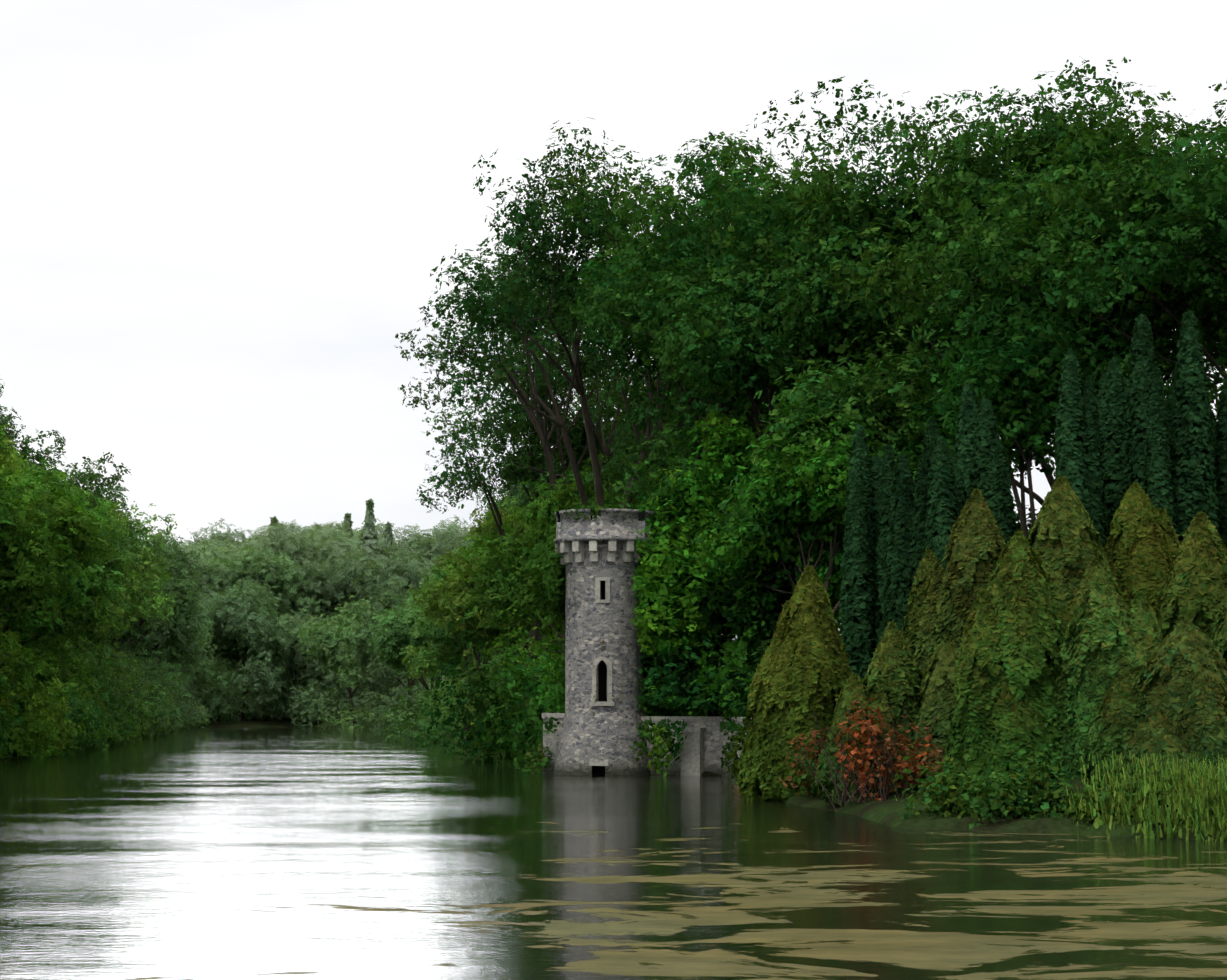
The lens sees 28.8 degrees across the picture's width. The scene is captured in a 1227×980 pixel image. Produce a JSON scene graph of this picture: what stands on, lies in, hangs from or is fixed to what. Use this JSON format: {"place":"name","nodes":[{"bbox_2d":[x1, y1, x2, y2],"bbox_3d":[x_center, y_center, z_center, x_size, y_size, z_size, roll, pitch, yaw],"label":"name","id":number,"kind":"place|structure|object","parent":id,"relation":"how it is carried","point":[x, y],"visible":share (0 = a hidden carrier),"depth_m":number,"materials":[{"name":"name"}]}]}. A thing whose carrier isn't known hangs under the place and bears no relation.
{"place":"outdoors","nodes":[
{"label":"outdoors","id":0,"kind":"place"},
{"bbox_2d":[0,727,1226,979],"bbox_3d":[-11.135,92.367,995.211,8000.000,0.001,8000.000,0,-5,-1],"label":"lake water","id":1,"kind":"structure","parent":0,"point":[270,853],"depth_m":35.74,"materials":[{"name":"green liquid"}]},
{"bbox_2d":[0,0,1226,637],"label":"sky","id":2,"kind":"structure","parent":0,"point":[222,222],"materials":[{"name":"white"}]},
{"bbox_2d":[1,639,1226,839],"bbox_3d":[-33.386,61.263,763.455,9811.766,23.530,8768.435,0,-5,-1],"label":"riverbank","id":3,"kind":"structure","parent":0,"point":[887,811],"depth_m":51.28,"materials":[{"name":"green plant"}]},
{"bbox_2d":[554,508,653,775],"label":"tower","id":4,"kind":"structure","parent":3,"relation":"on","point":[609,734],"depth_m":90.08,"materials":[{"name":"stone"}]},
{"bbox_2d":[555,540,653,765],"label":"stone trim","id":5,"kind":"structure","parent":4,"relation":"attached to","point":[565,550],"depth_m":90.04,"materials":[{"name":"grey stone"}]},
{"bbox_2d":[0,160,1226,811],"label":"tree branches","id":6,"kind":"object","parent":3,"relation":"on","point":[590,432],"depth_m":120.80,"materials":[{"name":"brown plant"}]},
{"bbox_2d":[0,56,1226,842],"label":"foliage leaves","id":7,"kind":"object","parent":6,"relation":"attached to","point":[1080,630],"visible":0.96,"depth_m":87.38,"materials":[{"name":"green plant"}]},
{"bbox_2d":[543,718,747,776],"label":"quay wall","id":8,"kind":"structure","parent":3,"relation":"on","point":[715,740],"depth_m":89.21,"materials":[{"name":"stone"}]},
{"bbox_2d":[542,713,745,775],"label":"wall coping","id":9,"kind":"object","parent":8,"relation":"on","point":[692,757],"depth_m":89.04,"materials":[{"name":"stone"}]}
]}

